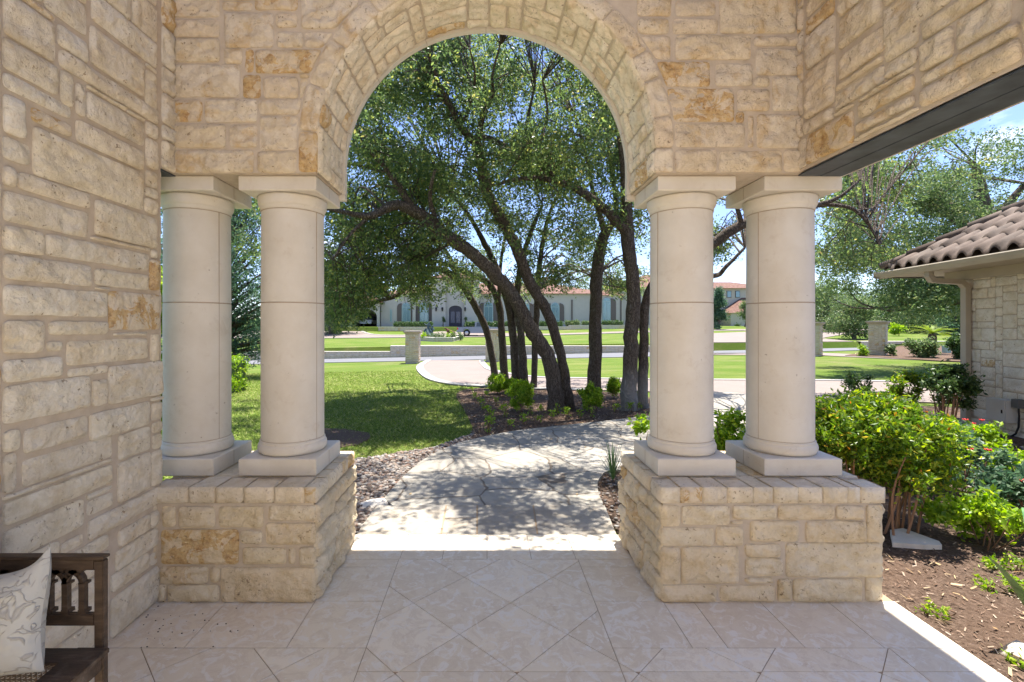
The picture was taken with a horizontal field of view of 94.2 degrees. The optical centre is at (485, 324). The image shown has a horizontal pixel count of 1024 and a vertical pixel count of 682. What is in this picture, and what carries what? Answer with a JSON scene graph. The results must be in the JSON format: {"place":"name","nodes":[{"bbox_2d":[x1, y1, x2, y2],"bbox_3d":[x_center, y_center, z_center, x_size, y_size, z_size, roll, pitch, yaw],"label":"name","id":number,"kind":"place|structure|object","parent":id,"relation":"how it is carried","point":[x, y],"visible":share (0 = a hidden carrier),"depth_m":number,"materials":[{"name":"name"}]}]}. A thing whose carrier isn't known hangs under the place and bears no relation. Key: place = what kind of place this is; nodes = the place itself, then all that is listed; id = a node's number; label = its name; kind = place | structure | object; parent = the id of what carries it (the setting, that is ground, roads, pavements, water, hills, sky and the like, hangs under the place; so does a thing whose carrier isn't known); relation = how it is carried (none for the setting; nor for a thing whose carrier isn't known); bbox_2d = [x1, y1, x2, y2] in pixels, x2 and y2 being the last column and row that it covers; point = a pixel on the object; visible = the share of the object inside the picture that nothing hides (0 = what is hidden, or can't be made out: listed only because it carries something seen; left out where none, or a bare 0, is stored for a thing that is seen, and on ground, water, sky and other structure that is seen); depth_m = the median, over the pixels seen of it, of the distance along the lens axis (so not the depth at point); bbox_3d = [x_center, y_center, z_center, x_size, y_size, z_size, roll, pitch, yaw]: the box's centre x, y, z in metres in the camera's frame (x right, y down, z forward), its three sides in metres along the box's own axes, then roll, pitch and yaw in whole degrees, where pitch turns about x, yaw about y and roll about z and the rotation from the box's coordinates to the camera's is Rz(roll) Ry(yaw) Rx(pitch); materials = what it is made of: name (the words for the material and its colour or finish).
{"place":"outdoors","nodes":[
{"label":"outdoors","id":0,"kind":"place"},
{"bbox_2d":[164,370,479,479],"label":"grass","id":1,"kind":"structure","parent":0,"point":[362,375],"depth_m":9.67,"materials":[{"name":"green plant"}]},
{"bbox_2d":[89,535,1011,681],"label":"porch floor","id":2,"kind":"structure","parent":0,"point":[488,608],"depth_m":2.40,"materials":[{"name":"beige tile"}]},
{"bbox_2d":[0,553,109,681],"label":"bench","id":3,"kind":"object","parent":2,"relation":"on","point":[74,664],"visible":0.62,"depth_m":1.61,"materials":[{"name":"brown wood"}]},
{"bbox_2d":[0,543,51,675],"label":"pillow","id":4,"kind":"object","parent":3,"relation":"on","point":[24,595],"visible":1,"depth_m":1.45,"materials":[{"name":"white fabric"}]},
{"bbox_2d":[0,0,176,681],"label":"side wall","id":5,"kind":"structure","parent":2,"relation":"on","point":[88,114],"depth_m":2.17,"materials":[{"name":"stone"}]},
{"bbox_2d":[153,451,357,601],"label":"stone pier","id":6,"kind":"structure","parent":2,"relation":"on","point":[229,534],"depth_m":2.64,"materials":[{"name":"stone"}]},
{"bbox_2d":[161,176,251,475],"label":"stone column","id":7,"kind":"structure","parent":6,"relation":"on","point":[198,439],"depth_m":2.90,"materials":[{"name":"beige stone"}]},
{"bbox_2d":[239,176,339,475],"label":"stone column","id":8,"kind":"structure","parent":6,"relation":"on","point":[293,441],"depth_m":2.89,"materials":[{"name":"beige stone"}]},
{"bbox_2d":[618,451,884,601],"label":"stone pier","id":9,"kind":"structure","parent":2,"relation":"on","point":[745,533],"depth_m":2.64,"materials":[{"name":"stone"}]},
{"bbox_2d":[634,176,735,475],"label":"stone column","id":10,"kind":"structure","parent":9,"relation":"on","point":[680,441],"depth_m":2.89,"materials":[{"name":"beige stone"}]},
{"bbox_2d":[171,0,805,201],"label":"arched wall","id":11,"kind":"structure","parent":10,"relation":"on","point":[683,87],"depth_m":2.78,"materials":[{"name":"stone"}]},
{"bbox_2d":[725,176,841,475],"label":"stone column","id":12,"kind":"structure","parent":9,"relation":"on","point":[779,435],"depth_m":2.90,"materials":[{"name":"beige stone"}]},
{"bbox_2d":[795,0,1023,176],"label":"side wall","id":13,"kind":"structure","parent":12,"relation":"on","point":[881,80],"depth_m":2.16,"materials":[{"name":"stone"}]},
{"bbox_2d":[245,347,868,364],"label":"street","id":14,"kind":"structure","parent":0,"point":[584,355],"depth_m":27.42,"materials":[{"name":"grey asphalt"}]},
{"bbox_2d":[161,321,959,534],"bbox_3d":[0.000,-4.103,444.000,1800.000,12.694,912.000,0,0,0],"label":"lawn","id":15,"kind":"structure","parent":0,"point":[734,367],"depth_m":19.88,"materials":[{"name":"green plant"}]},
{"bbox_2d":[160,199,260,369],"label":"tree","id":16,"kind":"object","parent":15,"relation":"on","point":[239,270],"visible":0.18,"depth_m":16.86,"materials":[{"name":"green plant"}]},
{"bbox_2d":[231,352,250,392],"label":"shrub","id":17,"kind":"object","parent":15,"relation":"on","point":[239,368],"visible":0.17,"depth_m":12.59,"materials":[{"name":"green plant"}]},
{"bbox_2d":[324,285,367,334],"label":"tree","id":18,"kind":"object","parent":15,"relation":"on","point":[330,330],"visible":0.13,"depth_m":61.85,"materials":[{"name":"green plant"}]},
{"bbox_2d":[324,428,370,447],"bbox_3d":[-2.317,1.655,6.911,1.213,0.061,1.517,0,0,-18],"label":"soil patch","id":19,"kind":"object","parent":15,"relation":"on","point":[340,435],"visible":0.39,"depth_m":6.94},
{"bbox_2d":[242,140,500,383],"bbox_3d":[-2.551,-2.038,12.412,3.713,7.800,7.295,0,0,39],"label":"live oak","id":20,"kind":"object","parent":15,"relation":"on","point":[485,329],"visible":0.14,"depth_m":12.91,"materials":[{"name":"green plant"}]},
{"bbox_2d":[378,327,426,330],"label":"terrace wall","id":21,"kind":"structure","parent":15,"relation":"on","point":[401,328],"depth_m":66.03,"materials":[{"name":"stone"}]},
{"bbox_2d":[161,345,649,359],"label":"street wall","id":22,"kind":"structure","parent":15,"relation":"on","point":[431,350],"depth_m":29.28,"materials":[{"name":"stone"}]},
{"bbox_2d":[403,331,422,363],"bbox_3d":[-3.799,1.207,24.722,0.880,1.745,0.880,0,0,0],"label":"gate post","id":23,"kind":"object","parent":15,"relation":"on","point":[412,347],"visible":0.99,"depth_m":24.37,"materials":[{"name":"stone"}]},
{"bbox_2d":[393,320,433,326],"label":"hedge","id":24,"kind":"object","parent":15,"relation":"on","point":[409,324],"visible":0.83,"depth_m":66.53,"materials":[{"name":"green plant"}]},
{"bbox_2d":[353,432,474,534],"bbox_3d":[-1.120,1.636,5.432,1.146,0.095,3.842,0,0,13],"label":"gravel bed","id":25,"kind":"object","parent":15,"relation":"on","point":[391,473],"visible":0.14,"depth_m":5.31,"materials":[{"name":"grey gravel"}]},
{"bbox_2d":[359,498,388,508],"bbox_3d":[-0.984,1.586,4.173,0.275,0.060,0.206,0,0,-29],"label":"flat stone","id":26,"kind":"object","parent":25,"relation":"on","point":[372,503],"visible":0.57,"depth_m":4.14,"materials":[{"name":"white stone"}]},
{"bbox_2d":[324,176,532,379],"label":"live oak","id":27,"kind":"object","parent":15,"relation":"on","point":[456,268],"visible":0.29,"depth_m":11.89,"materials":[{"name":"green plant"}]},
{"bbox_2d":[420,336,459,341],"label":"planter wall","id":28,"kind":"structure","parent":15,"relation":"on","point":[441,339],"depth_m":37.55,"materials":[{"name":"stone"}]},
{"bbox_2d":[357,505,615,534],"bbox_3d":[0.032,1.600,3.793,1.971,0.100,0.573,0,0,0],"label":"path border","id":29,"kind":"object","parent":15,"relation":"on","point":[488,520],"visible":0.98,"depth_m":3.75,"materials":[{"name":"concrete"}]},
{"bbox_2d":[325,273,649,326],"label":"mansion","id":30,"kind":"structure","parent":15,"relation":"on","point":[569,306],"depth_m":71.88,"materials":[{"name":"white paint"}]},
{"bbox_2d":[402,303,410,321],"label":"window","id":31,"kind":"structure","parent":30,"relation":"in","point":[406,314],"depth_m":71.87,"materials":[{"name":"blue glass"}]},
{"bbox_2d":[449,306,461,325],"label":"door","id":32,"kind":"structure","parent":30,"relation":"in","point":[455,312],"depth_m":71.21,"materials":[{"name":"black glass"}]},
{"bbox_2d":[484,302,492,321],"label":"window","id":33,"kind":"structure","parent":30,"relation":"in","point":[488,309],"depth_m":71.87,"materials":[{"name":"blue glass"}]},
{"bbox_2d":[603,298,610,320],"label":"window","id":34,"kind":"structure","parent":30,"relation":"in","point":[606,301],"depth_m":70.62,"materials":[{"name":"blue glass"}]},
{"bbox_2d":[485,329,498,361],"bbox_3d":[0.334,1.121,24.822,0.880,1.745,0.880,0,0,0],"label":"gate post","id":35,"kind":"object","parent":15,"relation":"on","point":[494,336],"visible":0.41,"depth_m":24.47,"materials":[{"name":"stone"}]},
{"bbox_2d":[456,388,649,439],"bbox_3d":[1.504,1.707,9.729,4.488,0.161,6.365,0,0,0],"label":"tree bed","id":36,"kind":"object","parent":15,"relation":"on","point":[467,404],"visible":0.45,"depth_m":8.90,"materials":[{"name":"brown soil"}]},
{"bbox_2d":[231,74,565,411],"bbox_3d":[-1.860,-1.906,8.364,6.875,7.678,3.761,0,0,0],"label":"live oak","id":37,"kind":"object","parent":36,"relation":"on","point":[412,258],"visible":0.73,"depth_m":8.20,"materials":[{"name":"green plant"}]},
{"bbox_2d":[347,36,524,379],"bbox_3d":[-1.455,-2.959,10.805,4.846,9.643,3.838,0,0,0],"label":"live oak","id":38,"kind":"object","parent":36,"relation":"on","point":[512,331],"visible":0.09,"depth_m":11.31,"materials":[{"name":"green plant"}]},
{"bbox_2d":[361,34,576,409],"bbox_3d":[-0.391,-2.762,7.065,5.225,9.128,6.587,0,0,0],"label":"live oak","id":39,"kind":"object","parent":36,"relation":"on","point":[423,74],"visible":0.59,"depth_m":7.99,"materials":[{"name":"green plant"}]},
{"bbox_2d":[485,371,509,393],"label":"shrub","id":40,"kind":"object","parent":36,"relation":"on","point":[498,380],"visible":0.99,"depth_m":11.55,"materials":[{"name":"green plant"}]},
{"bbox_2d":[504,379,534,410],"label":"shrub","id":41,"kind":"object","parent":36,"relation":"on","point":[522,391],"visible":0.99,"depth_m":9.07,"materials":[{"name":"green plant"}]},
{"bbox_2d":[489,129,595,380],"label":"live oak","id":42,"kind":"object","parent":36,"relation":"on","point":[523,369],"visible":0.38,"depth_m":11.40,"materials":[{"name":"green plant"}]},
{"bbox_2d":[438,44,649,410],"bbox_3d":[2.466,-2.793,7.513,5.711,9.468,4.797,0,0,43],"label":"live oak","id":43,"kind":"object","parent":36,"relation":"on","point":[622,223],"visible":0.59,"depth_m":7.83,"materials":[{"name":"green plant"}]},
{"bbox_2d":[459,34,649,398],"bbox_3d":[2.102,-2.996,10.229,5.654,9.783,4.453,0,0,-28],"label":"live oak","id":44,"kind":"object","parent":36,"relation":"on","point":[598,268],"visible":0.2,"depth_m":10.13,"materials":[{"name":"green plant"}]},
{"bbox_2d":[576,380,604,411],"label":"shrub","id":45,"kind":"object","parent":36,"relation":"on","point":[590,394],"visible":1,"depth_m":8.84,"materials":[{"name":"green plant"}]},
{"bbox_2d":[605,376,620,398],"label":"shrub","id":46,"kind":"object","parent":36,"relation":"on","point":[613,386],"visible":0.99,"depth_m":10.70,"materials":[{"name":"green plant"}]},
{"bbox_2d":[637,117,1018,408],"bbox_3d":[5.797,-1.619,9.125,10.640,6.938,5.816,0,0,-40],"label":"live oak","id":47,"kind":"object","parent":36,"relation":"on","point":[867,179],"visible":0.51,"depth_m":9.69,"materials":[{"name":"green plant"}]},
{"bbox_2d":[505,325,649,329],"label":"terrace wall","id":48,"kind":"structure","parent":15,"relation":"on","point":[583,327],"depth_m":66.03,"materials":[{"name":"stone"}]},
{"bbox_2d":[514,65,646,386],"bbox_3d":[2.652,-2.198,13.014,4.186,8.167,4.658,0,0,0],"label":"live oak","id":49,"kind":"object","parent":15,"relation":"on","point":[536,318],"visible":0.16,"depth_m":12.67,"materials":[{"name":"green plant"}]},
{"bbox_2d":[597,471,621,534],"bbox_3d":[1.651,1.617,4.350,1.299,0.058,1.700,0,0,0],"label":"gravel bed","id":50,"kind":"object","parent":15,"relation":"on","point":[605,496],"visible":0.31,"depth_m":4.42,"materials":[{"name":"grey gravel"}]},
{"bbox_2d":[596,440,629,479],"bbox_3d":[1.293,1.384,4.813,0.450,0.391,0.352,0,0,28],"label":"grass tuft","id":51,"kind":"object","parent":50,"relation":"on","point":[612,465],"visible":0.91,"depth_m":4.79,"materials":[{"name":"green plant"}]},
{"bbox_2d":[626,412,649,439],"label":"shrub","id":52,"kind":"object","parent":50,"relation":"on","point":[639,426],"visible":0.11,"depth_m":4.49,"materials":[{"name":"green plant"}]},
{"bbox_2d":[714,406,745,450],"bbox_3d":[2.229,1.181,4.330,0.539,0.873,0.599,0,0,-36],"label":"shrub","id":53,"kind":"object","parent":50,"relation":"on","point":[728,428],"visible":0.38,"depth_m":4.32,"materials":[{"name":"green plant"}]},
{"bbox_2d":[713,286,730,329],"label":"tree","id":54,"kind":"object","parent":15,"relation":"on","point":[720,301],"visible":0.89,"depth_m":59.58,"materials":[{"name":"green plant"}]},
{"bbox_2d":[713,282,745,325],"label":"house","id":55,"kind":"structure","parent":15,"relation":"on","point":[735,293],"depth_m":85.42,"materials":[{"name":"beige paint"}]},
{"bbox_2d":[736,300,745,326],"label":"tree","id":56,"kind":"object","parent":15,"relation":"on","point":[743,307],"visible":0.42,"depth_m":69.91,"materials":[{"name":"green plant"}]},
{"bbox_2d":[815,322,825,355],"bbox_3d":[16.641,0.768,24.135,0.840,1.765,0.840,0,0,-42],"label":"gate post","id":57,"kind":"object","parent":15,"relation":"on","point":[818,338],"visible":0.46,"depth_m":23.77,"materials":[{"name":"stone"}]},
{"bbox_2d":[815,278,872,331],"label":"tree","id":58,"kind":"object","parent":15,"relation":"on","point":[820,311],"visible":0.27,"depth_m":46.88,"materials":[{"name":"green plant"}]},
{"bbox_2d":[821,292,883,338],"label":"tree","id":59,"kind":"object","parent":15,"relation":"on","point":[854,319],"visible":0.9,"depth_m":32.55,"materials":[{"name":"green plant"}]},
{"bbox_2d":[865,321,890,354],"bbox_3d":[19.267,0.716,23.346,0.840,1.765,0.840,0,0,-42],"label":"gate post","id":60,"kind":"object","parent":15,"relation":"on","point":[877,337],"visible":0.89,"depth_m":23.11,"materials":[{"name":"stone"}]},
{"bbox_2d":[866,293,927,331],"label":"tree","id":61,"kind":"object","parent":15,"relation":"on","point":[885,316],"visible":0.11,"depth_m":52.07,"materials":[{"name":"green plant"}]},
{"bbox_2d":[888,322,909,335],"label":"bush","id":62,"kind":"object","parent":15,"relation":"on","point":[897,329],"visible":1,"depth_m":37.82,"materials":[{"name":"green plant"}]},
{"bbox_2d":[845,345,959,361],"bbox_3d":[23.190,1.446,25.276,13.748,0.267,4.661,0,0,-42],"label":"mulch bed","id":63,"kind":"object","parent":15,"relation":"on","point":[902,352],"visible":0.27,"depth_m":22.20,"materials":[{"name":"brown soil"}]},
{"bbox_2d":[902,336,941,357],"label":"bush","id":64,"kind":"object","parent":63,"relation":"on","point":[925,348],"visible":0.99,"depth_m":21.32,"materials":[{"name":"green plant"}]},
{"bbox_2d":[909,324,955,340],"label":"bush","id":65,"kind":"object","parent":63,"relation":"on","point":[931,332],"visible":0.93,"depth_m":23.10,"materials":[{"name":"green plant"}]},
{"bbox_2d":[942,331,959,358],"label":"bush","id":66,"kind":"object","parent":63,"relation":"on","point":[952,343],"visible":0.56,"depth_m":20.40,"materials":[{"name":"green plant"}]},
{"bbox_2d":[815,401,1023,681],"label":"mulch bed","id":67,"kind":"object","parent":15,"relation":"on","point":[966,554],"visible":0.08,"depth_m":2.87,"materials":[{"name":"brown soil"}]},
{"bbox_2d":[841,371,876,393],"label":"shrub","id":68,"kind":"object","parent":67,"relation":"on","point":[852,380],"visible":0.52,"depth_m":8.25,"materials":[{"name":"green plant"}]},
{"bbox_2d":[815,385,993,535],"bbox_3d":[3.060,1.046,3.829,1.188,1.136,1.388,0,0,0],"label":"shrub","id":69,"kind":"object","parent":67,"relation":"on","point":[849,425],"visible":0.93,"depth_m":3.47,"materials":[{"name":"green plant"}]},
{"bbox_2d":[883,366,930,401],"bbox_3d":[6.848,1.169,7.752,0.564,0.964,0.591,0,0,-44],"label":"shrub","id":70,"kind":"object","parent":67,"relation":"on","point":[910,378],"visible":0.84,"depth_m":7.70,"materials":[{"name":"green plant"}]},
{"bbox_2d":[890,528,941,549],"bbox_3d":[3.053,1.562,3.464,0.351,0.035,0.276,0,0,0],"label":"flat stone","id":71,"kind":"object","parent":67,"relation":"on","point":[901,538],"visible":1,"depth_m":3.38,"materials":[{"name":"grey stone"}]},
{"bbox_2d":[914,597,956,619],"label":"weed","id":72,"kind":"object","parent":67,"relation":"on","point":[927,606],"visible":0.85,"depth_m":2.56,"materials":[{"name":"green plant"}]},
{"bbox_2d":[921,365,960,414],"bbox_3d":[7.188,1.137,7.485,0.495,1.016,0.654,0,0,18],"label":"shrub","id":73,"kind":"object","parent":67,"relation":"on","point":[940,406],"visible":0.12,"depth_m":7.49,"materials":[{"name":"green plant"}]},
{"bbox_2d":[882,444,1023,681],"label":"mulch chips","id":74,"kind":"object","parent":67,"relation":"on","point":[908,595],"visible":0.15,"depth_m":2.84,"materials":[{"name":"brown wood"}]},
{"bbox_2d":[919,359,987,421],"bbox_3d":[6.787,1.077,6.901,0.693,1.134,0.802,0,0,24],"label":"shrub","id":75,"kind":"object","parent":67,"relation":"on","point":[956,382],"visible":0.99,"depth_m":6.83,"materials":[{"name":"green plant"}]},
{"bbox_2d":[885,483,1023,675],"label":"fallen leaves","id":76,"kind":"object","parent":67,"relation":"on","point":[1009,671],"visible":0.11,"depth_m":2.83,"materials":[{"name":"beige plant"}]},
{"bbox_2d":[906,479,1023,551],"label":"shrub","id":77,"kind":"object","parent":67,"relation":"on","point":[985,513],"visible":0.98,"depth_m":3.38,"materials":[{"name":"green plant"}]},
{"bbox_2d":[911,443,1023,501],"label":"shrub","id":78,"kind":"object","parent":67,"relation":"on","point":[1013,444],"visible":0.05,"depth_m":4.57,"materials":[{"name":"green plant"}]},
{"bbox_2d":[926,430,1019,497],"bbox_3d":[4.338,1.287,4.380,0.666,0.664,0.750,0,0,-27],"label":"shrub","id":79,"kind":"object","parent":67,"relation":"on","point":[1001,457],"visible":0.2,"depth_m":4.26,"materials":[{"name":"green plant"}]},
{"bbox_2d":[943,418,1013,472],"bbox_3d":[5.214,1.300,5.109,0.787,0.653,0.697,0,0,0],"label":"shrub","id":80,"kind":"object","parent":67,"relation":"on","point":[990,435],"visible":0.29,"depth_m":4.96,"materials":[{"name":"green plant"}]},
{"bbox_2d":[972,568,998,593],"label":"weed","id":81,"kind":"object","parent":67,"relation":"on","point":[991,583],"visible":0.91,"depth_m":2.84,"materials":[{"name":"green plant"}]},
{"bbox_2d":[963,459,1023,528],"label":"shrub","id":82,"kind":"object","parent":67,"relation":"on","point":[1010,483],"visible":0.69,"depth_m":3.59,"materials":[{"name":"green plant"}]},
{"bbox_2d":[970,442,1023,476],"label":"shrub","id":83,"kind":"object","parent":67,"relation":"on","point":[1020,455],"visible":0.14,"depth_m":4.40,"materials":[{"name":"green plant"}]},
{"bbox_2d":[978,551,1023,573],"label":"weed","id":84,"kind":"object","parent":67,"relation":"on","point":[990,563],"visible":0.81,"depth_m":3.05,"materials":[{"name":"green plant"}]},
{"bbox_2d":[986,507,1023,605],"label":"strap leaf plant","id":85,"kind":"object","parent":67,"relation":"on","point":[1017,588],"visible":1,"depth_m":2.34,"materials":[{"name":"green plant"}]},
{"bbox_2d":[997,569,1023,591],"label":"weed","id":86,"kind":"object","parent":67,"relation":"on","point":[1005,582],"visible":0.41,"depth_m":2.79,"materials":[{"name":"green plant"}]},
{"bbox_2d":[998,640,1023,663],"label":"white stone","id":87,"kind":"object","parent":67,"relation":"on","point":[1016,645],"visible":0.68,"depth_m":2.25,"materials":[{"name":"white stone"}]},
{"bbox_2d":[1000,643,1023,668],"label":"weed","id":88,"kind":"object","parent":67,"relation":"on","point":[1012,660],"visible":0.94,"depth_m":2.21,"materials":[{"name":"green plant"}]},
{"bbox_2d":[815,125,1023,328],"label":"live oak","id":89,"kind":"object","parent":15,"relation":"on","point":[923,295],"visible":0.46,"depth_m":15.72,"materials":[{"name":"green plant"}]},
{"bbox_2d":[887,305,953,333],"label":"tree","id":90,"kind":"object","parent":15,"relation":"on","point":[917,329],"visible":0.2,"depth_m":44.21,"materials":[{"name":"green plant"}]},
{"bbox_2d":[926,306,959,335],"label":"tree","id":91,"kind":"object","parent":15,"relation":"on","point":[953,326],"visible":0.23,"depth_m":39.62,"materials":[{"name":"green plant"}]},
{"bbox_2d":[873,199,1023,437],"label":"garage","id":92,"kind":"structure","parent":15,"relation":"on","point":[979,263],"depth_m":7.15,"materials":[{"name":"stone"}]},
{"bbox_2d":[986,397,1017,422],"bbox_3d":[7.509,1.250,6.929,0.175,0.320,0.320,0,0,9],"label":"utility box","id":93,"kind":"object","parent":92,"relation":"attached to","point":[1000,409],"visible":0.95,"depth_m":6.85,"materials":[{"name":"metal"}]},
{"bbox_2d":[986,398,1004,421],"bbox_3d":[7.434,1.250,6.941,0.023,0.290,0.290,0,0,9],"label":"door","id":94,"kind":"structure","parent":93,"relation":"in","point":[995,409],"depth_m":6.93,"materials":[{"name":"metal"}]},
{"bbox_2d":[1010,399,1023,436],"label":"junction box","id":95,"kind":"object","parent":92,"relation":"attached to","point":[1018,404],"visible":0.94,"depth_m":6.68,"materials":[{"name":"black metal"}]},
{"bbox_2d":[384,391,745,504],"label":"path","id":96,"kind":"structure","parent":0,"point":[552,465],"depth_m":5.24,"materials":[{"name":"grey concrete"}]},
{"bbox_2d":[235,329,935,337],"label":"drive","id":97,"kind":"structure","parent":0,"point":[353,334],"depth_m":59.98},
{"bbox_2d":[456,322,497,335],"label":"pickup truck","id":98,"kind":"object","parent":97,"relation":"on","point":[477,328],"visible":0.55,"depth_m":58.60,"materials":[{"name":"silver metal"}]},
{"bbox_2d":[160,34,1023,317],"label":"sky","id":99,"kind":"structure","parent":0,"point":[1014,116],"materials":[{"name":"blue"}]},
{"bbox_2d":[421,360,956,403],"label":"driveway","id":100,"kind":"structure","parent":0,"point":[468,371],"depth_m":14.22,"materials":[{"name":"grey concrete"}]},
{"bbox_2d":[416,360,583,390],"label":"kerb","id":101,"kind":"structure","parent":100,"relation":"on","point":[421,370],"depth_m":14.80,"materials":[{"name":"concrete"}]},
{"bbox_2d":[479,360,902,381],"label":"kerb","id":102,"kind":"structure","parent":100,"relation":"on","point":[484,364],"depth_m":14.74,"materials":[{"name":"concrete"}]},
{"bbox_2d":[714,332,853,342],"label":"side drive","id":103,"kind":"structure","parent":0,"point":[734,337],"depth_m":36.28,"materials":[{"name":"grey concrete"}]},
{"bbox_2d":[714,353,913,359],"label":"sidewalk","id":104,"kind":"structure","parent":0,"point":[834,354],"depth_m":23.73,"materials":[{"name":"grey concrete"}]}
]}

